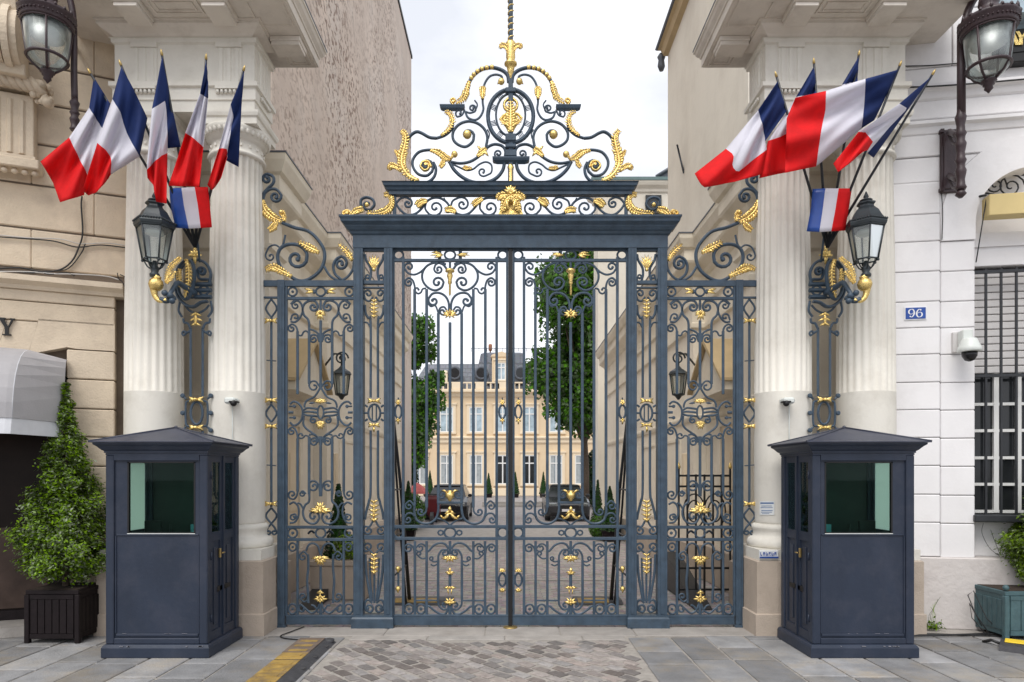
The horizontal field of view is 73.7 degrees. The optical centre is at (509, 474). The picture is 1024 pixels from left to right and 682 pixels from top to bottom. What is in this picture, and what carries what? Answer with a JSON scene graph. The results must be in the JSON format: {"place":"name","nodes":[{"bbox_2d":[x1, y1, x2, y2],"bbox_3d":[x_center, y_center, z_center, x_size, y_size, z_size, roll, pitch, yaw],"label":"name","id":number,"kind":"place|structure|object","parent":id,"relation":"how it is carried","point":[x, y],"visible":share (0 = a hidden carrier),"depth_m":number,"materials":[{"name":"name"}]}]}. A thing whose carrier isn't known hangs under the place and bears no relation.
{"place":"outdoors","nodes":[
{"label":"outdoors","id":0,"kind":"place"},
{"bbox_2d":[395,596,453,604],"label":"speed ramp","id":1,"kind":"structure","parent":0,"point":[398,600],"depth_m":10.06,"materials":[{"name":"rubber"}]},
{"bbox_2d":[423,494,440,524],"bbox_3d":[-2.950,1.314,26.500,0.714,1.172,1.880,0,0,0],"label":"scooter","id":2,"kind":"object","parent":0,"point":[432,507],"visible":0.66,"depth_m":25.90,"materials":[{"name":"metal"}]},
{"bbox_2d":[415,528,592,536],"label":"court path","id":3,"kind":"structure","parent":0,"point":[490,532],"depth_m":22.23,"materials":[{"name":"stone"}]},
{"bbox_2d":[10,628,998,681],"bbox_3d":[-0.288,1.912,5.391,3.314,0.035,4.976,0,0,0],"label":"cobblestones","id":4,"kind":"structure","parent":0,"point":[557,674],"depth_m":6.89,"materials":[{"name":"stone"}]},
{"bbox_2d":[287,496,732,627],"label":"courtyard paving","id":5,"kind":"structure","parent":0,"point":[455,566],"depth_m":12.78,"materials":[{"name":"stone"}]},
{"bbox_2d":[87,150,412,603],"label":"passage wall","id":6,"kind":"structure","parent":5,"relation":"on","point":[292,185],"depth_m":11.62,"materials":[{"name":"stone"}]},
{"bbox_2d":[288,425,297,549],"bbox_3d":[-3.578,0.550,11.000,0.045,2.700,1.040,0,0,0],"label":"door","id":7,"kind":"structure","parent":6,"relation":"in","point":[292,508],"depth_m":11.16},
{"bbox_2d":[325,352,350,399],"bbox_3d":[-3.067,-1.743,12.168,0.310,0.861,0.748,0,0,-32],"label":"wall lantern","id":8,"kind":"object","parent":6,"relation":"attached to","point":[337,375],"depth_m":11.99,"materials":[{"name":"metal"}]},
{"bbox_2d":[203,0,412,490],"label":"apartment block","id":9,"kind":"structure","parent":5,"relation":"on","point":[341,118],"depth_m":16.04,"materials":[{"name":"paint"}]},
{"bbox_2d":[300,589,328,608],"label":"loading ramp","id":10,"kind":"structure","parent":5,"relation":"on","point":[313,594],"depth_m":10.05,"materials":[{"name":"metal"}]},
{"bbox_2d":[310,555,376,599],"bbox_3d":[-2.610,1.609,10.750,0.880,0.578,0.860,0,0,0],"label":"stone planter","id":11,"kind":"object","parent":5,"relation":"on","point":[327,579],"visible":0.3,"depth_m":10.34,"materials":[{"name":"stone"}]},
{"bbox_2d":[323,483,350,558],"bbox_3d":[-2.742,1.017,10.901,0.518,1.762,0.528,0,0,0],"label":"conical topiary","id":12,"kind":"object","parent":11,"relation":"in","point":[338,522],"visible":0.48,"depth_m":10.81,"materials":[{"name":"green plant"}]},
{"bbox_2d":[332,534,365,559],"bbox_3d":[-2.500,1.124,10.601,0.531,0.409,0.503,0,0,0],"label":"box bush","id":13,"kind":"object","parent":11,"relation":"on","point":[339,548],"visible":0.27,"depth_m":10.48,"materials":[{"name":"green plant"}]},
{"bbox_2d":[401,480,416,536],"bbox_3d":[-2.949,1.036,19.794,0.549,1.723,0.566,0,0,0],"label":"conical topiary","id":14,"kind":"object","parent":5,"relation":"on","point":[410,532],"visible":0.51,"depth_m":19.70,"materials":[{"name":"green plant"}]},
{"bbox_2d":[405,493,425,524],"bbox_3d":[-3.592,1.255,23.207,1.540,1.421,1.644,0,0,0],"label":"flower shrub","id":15,"kind":"object","parent":5,"relation":"on","point":[419,505],"visible":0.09,"depth_m":23.03,"materials":[{"name":"green plant"}]},
{"bbox_2d":[411,312,446,486],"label":"broadleaf tree","id":16,"kind":"object","parent":5,"relation":"on","point":[420,397],"visible":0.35,"depth_m":42.14,"materials":[{"name":"green plant"}]},
{"bbox_2d":[424,484,471,519],"bbox_3d":[-2.620,1.155,29.538,2.020,1.460,4.165,0,0,0],"label":"parked car","id":17,"kind":"object","parent":5,"relation":"on","point":[467,504],"visible":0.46,"depth_m":28.15,"materials":[{"name":"black metal"}]},
{"bbox_2d":[417,344,592,495],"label":"mansion","id":18,"kind":"structure","parent":5,"relation":"on","point":[479,438],"depth_m":59.97,"materials":[{"name":"beige stone"}]},
{"bbox_2d":[417,451,429,485],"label":"window","id":19,"kind":"structure","parent":18,"relation":"in","point":[421,472],"depth_m":59.96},
{"bbox_2d":[440,451,455,483],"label":"window","id":20,"kind":"structure","parent":18,"relation":"in","point":[444,455],"depth_m":59.96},
{"bbox_2d":[440,403,456,433],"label":"window","id":21,"kind":"structure","parent":18,"relation":"in","point":[444,415],"depth_m":59.92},
{"bbox_2d":[466,451,483,485],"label":"window","id":22,"kind":"structure","parent":18,"relation":"in","point":[479,455],"depth_m":59.92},
{"bbox_2d":[466,403,483,433],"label":"window","id":23,"kind":"structure","parent":18,"relation":"in","point":[479,407],"depth_m":59.92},
{"bbox_2d":[493,451,505,485],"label":"window","id":24,"kind":"structure","parent":18,"relation":"in","point":[501,454],"depth_m":59.98,"materials":[{"name":"white glass"}]},
{"bbox_2d":[493,403,505,433],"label":"window","id":25,"kind":"structure","parent":18,"relation":"in","point":[501,427],"depth_m":59.93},
{"bbox_2d":[494,359,505,381],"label":"window","id":26,"kind":"structure","parent":18,"relation":"in","point":[501,362],"depth_m":59.80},
{"bbox_2d":[520,451,538,485],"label":"window","id":27,"kind":"structure","parent":18,"relation":"in","point":[529,455],"depth_m":59.98,"materials":[{"name":"white glass"}]},
{"bbox_2d":[520,403,538,433],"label":"window","id":28,"kind":"structure","parent":18,"relation":"in","point":[529,407],"depth_m":59.92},
{"bbox_2d":[549,451,565,483],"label":"window","id":29,"kind":"structure","parent":18,"relation":"in","point":[553,455],"depth_m":59.92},
{"bbox_2d":[549,403,565,433],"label":"window","id":30,"kind":"structure","parent":18,"relation":"in","point":[552,425],"depth_m":59.93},
{"bbox_2d":[572,451,589,485],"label":"window","id":31,"kind":"structure","parent":18,"relation":"in","point":[576,455],"depth_m":59.96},
{"bbox_2d":[376,544,655,580],"bbox_3d":[0.000,1.891,15.225,5.800,0.041,5.950,0,0,0],"label":"court kerb line","id":32,"kind":"object","parent":5,"relation":"on","point":[442,545],"visible":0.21,"depth_m":12.31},
{"bbox_2d":[482,501,591,506],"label":"terrace steps","id":33,"kind":"structure","parent":5,"relation":"on","point":[517,503],"depth_m":40.00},
{"bbox_2d":[522,251,593,499],"bbox_3d":[4.330,-5.267,37.201,7.303,14.345,6.927,0,0,0],"label":"broadleaf tree","id":34,"kind":"object","parent":5,"relation":"on","point":[550,274],"visible":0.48,"depth_m":35.45,"materials":[{"name":"green plant"}]},
{"bbox_2d":[542,484,589,519],"bbox_3d":[2.350,1.155,29.538,2.020,1.460,4.165,0,0,0],"label":"parked car","id":35,"kind":"object","parent":5,"relation":"on","point":[553,501],"visible":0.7,"depth_m":27.86,"materials":[{"name":"black metal"}]},
{"bbox_2d":[588,450,592,506],"bbox_3d":[5.201,0.208,38.993,2.099,3.889,2.476,0,0,0],"label":"tree trunk","id":36,"kind":"object","parent":5,"relation":"on","point":[590,455],"visible":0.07,"depth_m":38.47,"materials":[{"name":"green plant"}]},
{"bbox_2d":[591,479,602,517],"bbox_3d":[2.831,1.029,21.999,0.532,1.738,0.520,0,0,0],"label":"conical topiary","id":37,"kind":"object","parent":5,"relation":"on","point":[598,501],"visible":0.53,"depth_m":21.92,"materials":[{"name":"green plant"}]},
{"bbox_2d":[588,515,605,540],"bbox_3d":[2.753,1.555,19.991,0.923,0.828,1.229,0,0,0],"label":"flower shrub","id":38,"kind":"object","parent":5,"relation":"on","point":[595,532],"visible":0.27,"depth_m":19.77,"materials":[{"name":"green plant"}]},
{"bbox_2d":[599,486,619,540],"bbox_3d":[2.857,1.111,19.495,0.637,1.575,0.636,0,0,0],"label":"conical topiary","id":39,"kind":"object","parent":5,"relation":"on","point":[609,532],"visible":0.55,"depth_m":19.34,"materials":[{"name":"green plant"}]},
{"bbox_2d":[586,168,667,509],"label":"courtyard house","id":40,"kind":"structure","parent":5,"relation":"on","point":[647,187],"depth_m":26.00,"materials":[{"name":"beige stone"}]},
{"bbox_2d":[645,195,661,213],"bbox_3d":[5.450,-10.250,25.945,0.600,0.700,0.090,0,0,0],"label":"window","id":41,"kind":"structure","parent":40,"relation":"in","point":[646,196],"depth_m":25.90,"materials":[{"name":"grey glass"}]},
{"bbox_2d":[667,552,711,608],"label":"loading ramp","id":42,"kind":"structure","parent":5,"relation":"on","point":[671,572],"depth_m":10.72,"materials":[{"name":"metal"}]},
{"bbox_2d":[655,0,748,246],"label":"apartment block","id":43,"kind":"structure","parent":5,"relation":"on","point":[707,119],"depth_m":13.84,"materials":[{"name":"paint"}]},
{"bbox_2d":[678,462,731,599],"bbox_3d":[2.904,0.850,10.195,0.827,2.060,0.060,0,0,0],"label":"iron fence","id":44,"kind":"object","parent":5,"relation":"on","point":[704,589],"visible":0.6,"depth_m":10.18,"materials":[{"name":"black metal"}]},
{"bbox_2d":[595,154,837,603],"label":"passage wall","id":45,"kind":"structure","parent":5,"relation":"on","point":[726,205],"depth_m":12.08,"materials":[{"name":"stone"}]},
{"bbox_2d":[669,352,694,399],"bbox_3d":[3.067,-1.743,12.168,0.310,0.861,0.748,0,0,32],"label":"wall lantern","id":46,"kind":"object","parent":45,"relation":"attached to","point":[682,373],"depth_m":11.99,"materials":[{"name":"metal"}]},
{"bbox_2d":[722,424,732,551],"bbox_3d":[3.578,0.550,11.000,0.045,2.700,1.040,0,0,0],"label":"door","id":47,"kind":"structure","parent":45,"relation":"in","point":[728,438],"depth_m":11.15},
{"bbox_2d":[0,636,1023,681],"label":"pavement slabs","id":48,"kind":"structure","parent":0,"point":[666,659],"depth_m":6.88,"materials":[{"name":"stone"}]},
{"bbox_2d":[24,582,98,642],"bbox_3d":[-5.140,1.596,7.940,0.620,0.600,0.580,0,0,0],"label":"planter box","id":49,"kind":"object","parent":48,"relation":"on","point":[58,610],"visible":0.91,"depth_m":7.66,"materials":[{"name":"brown wood"}]},
{"bbox_2d":[0,382,105,587],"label":"potted conifer","id":50,"kind":"object","parent":49,"relation":"in","point":[63,553],"visible":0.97,"depth_m":7.80,"materials":[{"name":"green plant"}]},
{"bbox_2d":[0,34,126,637],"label":"hotel front","id":51,"kind":"structure","parent":48,"relation":"on","point":[76,322],"depth_m":8.28,"materials":[{"name":"stone"}]},
{"bbox_2d":[0,317,14,335],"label":"sign letter","id":52,"kind":"object","parent":51,"relation":"attached to","point":[5,325],"visible":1,"depth_m":7.92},
{"bbox_2d":[0,527,48,608],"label":"door panel","id":53,"kind":"structure","parent":51,"relation":"in","point":[14,584],"depth_m":8.36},
{"bbox_2d":[0,0,53,176],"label":"stone console","id":54,"kind":"object","parent":51,"relation":"attached to","point":[19,84],"visible":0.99,"depth_m":7.89,"materials":[{"name":"stone"}]},
{"bbox_2d":[0,347,66,436],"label":"awning","id":55,"kind":"object","parent":51,"relation":"attached to","point":[31,382],"visible":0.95,"depth_m":7.55,"materials":[{"name":"fabric"}]},
{"bbox_2d":[16,0,79,131],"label":"street lamp","id":56,"kind":"object","parent":51,"relation":"attached to","point":[49,23],"visible":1,"depth_m":7.31,"materials":[{"name":"metal"}]},
{"bbox_2d":[0,196,124,287],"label":"wall cables","id":57,"kind":"object","parent":51,"relation":"attached to","point":[31,271],"depth_m":8.21,"materials":[{"name":"rubber"}]},
{"bbox_2d":[88,426,252,657],"bbox_3d":[-3.662,0.682,7.485,1.290,2.435,1.067,0,0,0],"label":"guard booth","id":58,"kind":"object","parent":48,"relation":"on","point":[172,528],"visible":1,"depth_m":7.09,"materials":[{"name":"blue metal"}]},
{"bbox_2d":[127,462,194,533],"bbox_3d":[-3.623,0.245,7.105,0.705,0.749,0.040,0,0,0],"label":"window frame","id":59,"kind":"structure","parent":58,"relation":"in","point":[128,463],"depth_m":7.09,"materials":[{"name":"black metal"}]},
{"bbox_2d":[210,455,234,640],"bbox_3d":[-3.143,0.779,7.485,0.073,1.959,0.660,0,0,0],"label":"door","id":60,"kind":"structure","parent":58,"relation":"in","point":[222,467],"depth_m":7.47,"materials":[{"name":"blue metal"}]},
{"bbox_2d":[57,0,326,635],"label":"column pavilion","id":61,"kind":"structure","parent":48,"relation":"on","point":[261,40],"depth_m":8.15,"materials":[{"name":"stone"}]},
{"bbox_2d":[83,59,193,245],"bbox_3d":[-4.037,-3.537,7.537,1.152,1.776,0.334,0,0,-38],"label":"flag","id":62,"kind":"object","parent":61,"relation":"attached to","point":[120,141],"visible":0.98,"depth_m":7.33,"materials":[{"name":"multicoloured fabric"}]},
{"bbox_2d":[148,247,212,432],"bbox_3d":[-3.808,-0.860,7.901,0.530,3.757,0.563,0,0,0],"label":"lamp bracket","id":63,"kind":"object","parent":61,"relation":"attached to","point":[155,284],"visible":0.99,"depth_m":8.12,"materials":[{"name":"metal"}]},
{"bbox_2d":[132,193,176,276],"bbox_3d":[-4.007,-2.707,7.700,0.441,0.962,0.446,0,0,0],"label":"lantern","id":64,"kind":"object","parent":63,"relation":"on","point":[152,219],"visible":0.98,"depth_m":7.65,"materials":[{"name":"metal"}]},
{"bbox_2d":[169,187,211,261],"bbox_3d":[-3.622,-2.885,7.804,0.384,0.779,0.363,0,0,39],"label":"shield cloth","id":65,"kind":"object","parent":61,"relation":"attached to","point":[190,207],"visible":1,"depth_m":7.74,"materials":[{"name":"fabric"}]},
{"bbox_2d":[40,68,194,247],"bbox_3d":[-4.332,-3.507,7.578,1.534,1.719,0.362,0,0,-21],"label":"flag","id":66,"kind":"object","parent":65,"relation":"attached to","point":[66,164],"visible":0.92,"depth_m":7.41,"materials":[{"name":"multicoloured fabric"}]},
{"bbox_2d":[147,49,194,246],"bbox_3d":[-3.770,-3.576,7.601,0.231,1.852,0.828,0,0,0],"label":"flag","id":67,"kind":"object","parent":65,"relation":"attached to","point":[163,136],"visible":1,"depth_m":7.34,"materials":[{"name":"multicoloured fabric"}]},
{"bbox_2d":[168,53,207,243],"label":"flag","id":68,"kind":"object","parent":65,"relation":"attached to","point":[187,169],"visible":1,"depth_m":7.35,"materials":[{"name":"multicoloured fabric"}]},
{"bbox_2d":[195,65,244,247],"bbox_3d":[-3.254,-3.521,7.682,0.329,1.748,1.060,0,0,-38],"label":"flag","id":69,"kind":"object","parent":65,"relation":"attached to","point":[228,150],"visible":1,"depth_m":7.48,"materials":[{"name":"multicoloured fabric"}]},
{"bbox_2d":[224,397,239,439],"bbox_3d":[-3.262,-0.474,8.037,0.160,0.854,0.186,0,0,0],"label":"security camera","id":70,"kind":"object","parent":61,"relation":"attached to","point":[232,401],"visible":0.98,"depth_m":7.98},
{"bbox_2d":[246,638,335,681],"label":"cable ramp","id":71,"kind":"structure","parent":48,"relation":"on","point":[296,660],"depth_m":6.77,"materials":[{"name":"rubber"}]},
{"bbox_2d":[767,426,931,657],"bbox_3d":[3.663,0.682,7.485,1.290,2.435,1.067,0,0,0],"label":"guard booth","id":72,"kind":"object","parent":48,"relation":"on","point":[847,528],"visible":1,"depth_m":7.09,"materials":[{"name":"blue metal"}]},
{"bbox_2d":[785,455,809,640],"bbox_3d":[3.143,0.779,7.485,0.073,1.959,0.660,0,0,0],"label":"door","id":73,"kind":"structure","parent":72,"relation":"in","point":[796,467],"depth_m":7.47,"materials":[{"name":"blue metal"}]},
{"bbox_2d":[825,462,892,533],"bbox_3d":[3.623,0.245,7.105,0.705,0.749,0.040,0,0,0],"label":"window frame","id":74,"kind":"structure","parent":72,"relation":"in","point":[890,463],"depth_m":7.09,"materials":[{"name":"black metal"}]},
{"bbox_2d":[893,0,1023,629],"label":"painted house","id":75,"kind":"structure","parent":48,"relation":"on","point":[940,394],"depth_m":8.42,"materials":[{"name":"paint"}]},
{"bbox_2d":[904,306,926,320],"bbox_3d":[5.017,-1.993,8.446,0.258,0.167,0.022,0,0,10],"label":"number plate","id":76,"kind":"object","parent":75,"relation":"attached to","point":[916,313],"visible":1,"depth_m":8.44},
{"bbox_2d":[905,63,1023,555],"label":"wall cable","id":77,"kind":"object","parent":75,"relation":"attached to","point":[941,194],"depth_m":8.32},
{"bbox_2d":[951,329,982,361],"bbox_3d":[5.488,-1.544,8.215,0.257,0.393,0.381,0,0,0],"label":"security camera","id":78,"kind":"object","parent":75,"relation":"attached to","point":[966,345],"visible":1,"depth_m":8.13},
{"bbox_2d":[938,0,1022,198],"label":"street lamp","id":79,"kind":"object","parent":75,"relation":"attached to","point":[989,26],"visible":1,"depth_m":7.52,"materials":[{"name":"metal"}]},
{"bbox_2d":[973,272,1023,522],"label":"window","id":80,"kind":"structure","parent":75,"relation":"in","point":[1008,278],"depth_m":8.53,"materials":[{"name":"white glass"}]},
{"bbox_2d":[975,267,1023,514],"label":"window grille","id":81,"kind":"object","parent":75,"relation":"attached to","point":[1000,375],"depth_m":8.35,"materials":[{"name":"metal"}]},
{"bbox_2d":[975,192,1023,261],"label":"sun blind","id":82,"kind":"object","parent":75,"relation":"attached to","point":[1003,206],"visible":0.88,"depth_m":8.16,"materials":[{"name":"fabric"}]},
{"bbox_2d":[985,175,1023,194],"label":"fanlight scrolls","id":83,"kind":"object","parent":75,"relation":"attached to","point":[1006,183],"visible":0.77,"depth_m":8.48,"materials":[{"name":"metal"}]},
{"bbox_2d":[988,0,1023,69],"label":"shop sign","id":84,"kind":"object","parent":75,"relation":"attached to","point":[1018,52],"visible":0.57,"depth_m":8.17,"materials":[{"name":"black metal"}]},
{"bbox_2d":[914,591,1011,636],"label":"ground cables","id":85,"kind":"object","parent":48,"relation":"on","point":[963,634],"visible":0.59,"depth_m":8.01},
{"bbox_2d":[974,584,1023,638],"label":"planter box","id":86,"kind":"object","parent":48,"relation":"on","point":[1002,607],"visible":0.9,"depth_m":7.89,"materials":[{"name":"green wood"}]},
{"bbox_2d":[985,495,1023,585],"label":"potted conifer","id":87,"kind":"object","parent":86,"relation":"in","point":[1013,546],"visible":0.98,"depth_m":8.16,"materials":[{"name":"green plant"}]},
{"bbox_2d":[982,638,1023,653],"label":"cable ramp","id":88,"kind":"structure","parent":48,"relation":"on","point":[1011,645],"depth_m":7.41,"materials":[{"name":"rubber"}]},
{"bbox_2d":[400,0,671,378],"label":"sky","id":89,"kind":"structure","parent":0,"point":[601,55],"materials":[{"name":"white"}]},
{"bbox_2d":[87,627,991,639],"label":"threshold stones","id":90,"kind":"object","parent":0,"point":[500,633],"visible":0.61,"depth_m":8.19,"materials":[{"name":"stone"}]},
{"bbox_2d":[262,172,352,627],"bbox_3d":[-2.520,-0.911,8.494,1.184,5.691,0.103,0,0,0],"label":"side panel","id":91,"kind":"object","parent":90,"relation":"on","point":[284,617],"visible":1,"depth_m":8.49,"materials":[{"name":"metal"}]},
{"bbox_2d":[339,0,681,628],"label":"gate portal","id":92,"kind":"object","parent":90,"relation":"on","point":[510,225],"visible":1,"depth_m":8.44,"materials":[{"name":"metal"}]},
{"bbox_2d":[395,424,410,603],"bbox_3d":[-1.512,0.230,9.384,0.121,3.332,1.636,0,0,1],"label":"gate stay","id":93,"kind":"object","parent":92,"relation":"attached to","point":[397,478],"visible":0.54,"depth_m":9.44,"materials":[{"name":"metal"}]},
{"bbox_2d":[393,249,507,624],"bbox_3d":[-0.739,-0.465,8.480,1.444,4.682,0.111,0,0,0],"label":"gate leaf","id":94,"kind":"object","parent":92,"relation":"attached to","point":[449,618],"visible":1,"depth_m":8.49,"materials":[{"name":"metal"}]},
{"bbox_2d":[512,249,627,624],"bbox_3d":[0.747,-0.465,8.480,1.444,4.682,0.111,0,0,0],"label":"gate leaf","id":95,"kind":"object","parent":92,"relation":"attached to","point":[566,618],"visible":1,"depth_m":8.49,"materials":[{"name":"metal"}]},
{"bbox_2d":[609,420,625,603],"bbox_3d":[1.520,0.230,9.384,0.121,3.332,1.636,0,0,-1],"label":"gate stay","id":96,"kind":"object","parent":92,"relation":"attached to","point":[622,473],"visible":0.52,"depth_m":9.44,"materials":[{"name":"metal"}]},
{"bbox_2d":[503,249,517,628],"bbox_3d":[0.004,-0.450,8.450,0.180,4.694,0.180,0,0,0],"label":"gate post","id":97,"kind":"object","parent":90,"relation":"on","point":[509,626],"visible":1,"depth_m":8.46,"materials":[{"name":"blue metal"}]},
{"bbox_2d":[667,175,757,627],"bbox_3d":[2.529,-0.911,8.494,1.186,5.691,0.103,0,0,0],"label":"side panel","id":98,"kind":"object","parent":90,"relation":"on","point":[735,618],"visible":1,"depth_m":8.48,"materials":[{"name":"metal"}]},
{"bbox_2d":[693,0,970,635],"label":"column pavilion","id":99,"kind":"structure","parent":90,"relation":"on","point":[761,42],"depth_m":8.15,"materials":[{"name":"stone"}]},
{"bbox_2d":[760,501,773,514],"bbox_3d":[3.102,0.408,8.255,0.016,0.177,0.200,0,0,-36],"label":"paper notice","id":100,"kind":"object","parent":99,"relation":"attached to","point":[766,507],"visible":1,"depth_m":8.24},
{"bbox_2d":[759,550,778,557],"bbox_3d":[3.043,0.939,8.030,0.220,0.090,0.037,0,0,0],"label":"enamel plate","id":101,"kind":"object","parent":99,"relation":"attached to","point":[768,553],"visible":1,"depth_m":8.02,"materials":[{"name":"metal"}]},
{"bbox_2d":[779,397,794,438],"bbox_3d":[3.255,-0.474,8.037,0.150,0.854,0.186,0,0,0],"label":"security camera","id":102,"kind":"object","parent":99,"relation":"attached to","point":[785,401],"visible":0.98,"depth_m":7.98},
{"bbox_2d":[807,188,851,261],"bbox_3d":[3.629,-2.878,7.796,0.402,0.764,0.368,0,0,-40],"label":"shield cloth","id":103,"kind":"object","parent":99,"relation":"attached to","point":[829,210],"visible":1,"depth_m":7.74,"materials":[{"name":"fabric"}]},
{"bbox_2d":[695,71,827,247],"bbox_3d":[2.939,-3.503,7.601,1.741,1.712,0.400,0,0,-15],"label":"flag","id":104,"kind":"object","parent":103,"relation":"attached to","point":[742,155],"visible":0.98,"depth_m":7.49,"materials":[{"name":"multicoloured fabric"}]},
{"bbox_2d":[759,58,827,243],"bbox_3d":[3.318,-3.595,7.629,1.075,1.888,0.358,0,0,-25],"label":"flag","id":105,"kind":"object","parent":103,"relation":"attached to","point":[774,162],"visible":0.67,"depth_m":7.53,"materials":[{"name":"multicoloured fabric"}]},
{"bbox_2d":[785,60,901,244],"bbox_3d":[3.497,-3.549,7.335,1.173,1.799,0.847,0,0,-36],"label":"flag","id":106,"kind":"object","parent":103,"relation":"attached to","point":[821,126],"visible":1,"depth_m":7.32,"materials":[{"name":"multicoloured fabric"}]},
{"bbox_2d":[828,49,859,242],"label":"flag","id":107,"kind":"object","parent":103,"relation":"attached to","point":[852,76],"visible":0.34,"depth_m":7.53,"materials":[{"name":"multicoloured fabric"}]},
{"bbox_2d":[828,69,935,247],"bbox_3d":[3.758,-3.455,7.287,0.935,1.616,1.134,0,0,-42],"label":"flag","id":108,"kind":"object","parent":103,"relation":"attached to","point":[871,138],"visible":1,"depth_m":7.18,"materials":[{"name":"multicoloured fabric"}]},
{"bbox_2d":[807,246,872,432],"bbox_3d":[3.816,-0.860,7.901,0.529,3.757,0.563,0,0,0],"label":"lamp bracket","id":109,"kind":"object","parent":99,"relation":"attached to","point":[864,283],"visible":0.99,"depth_m":8.12,"materials":[{"name":"metal"}]},
{"bbox_2d":[845,191,887,276],"bbox_3d":[4.017,-2.707,7.700,0.441,0.962,0.446,0,0,0],"label":"lantern","id":110,"kind":"object","parent":109,"relation":"on","point":[869,219],"visible":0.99,"depth_m":7.61,"materials":[{"name":"metal"}]},
{"bbox_2d":[927,598,945,630],"bbox_3d":[5.130,1.683,8.284,0.271,0.408,0.182,0,0,0],"label":"weed","id":111,"kind":"object","parent":90,"relation":"on","point":[933,626],"visible":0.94,"depth_m":8.26,"materials":[{"name":"green plant"}]},
{"bbox_2d":[572,596,622,604],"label":"speed ramp","id":112,"kind":"structure","parent":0,"point":[578,599],"depth_m":10.04,"materials":[{"name":"rubber"}]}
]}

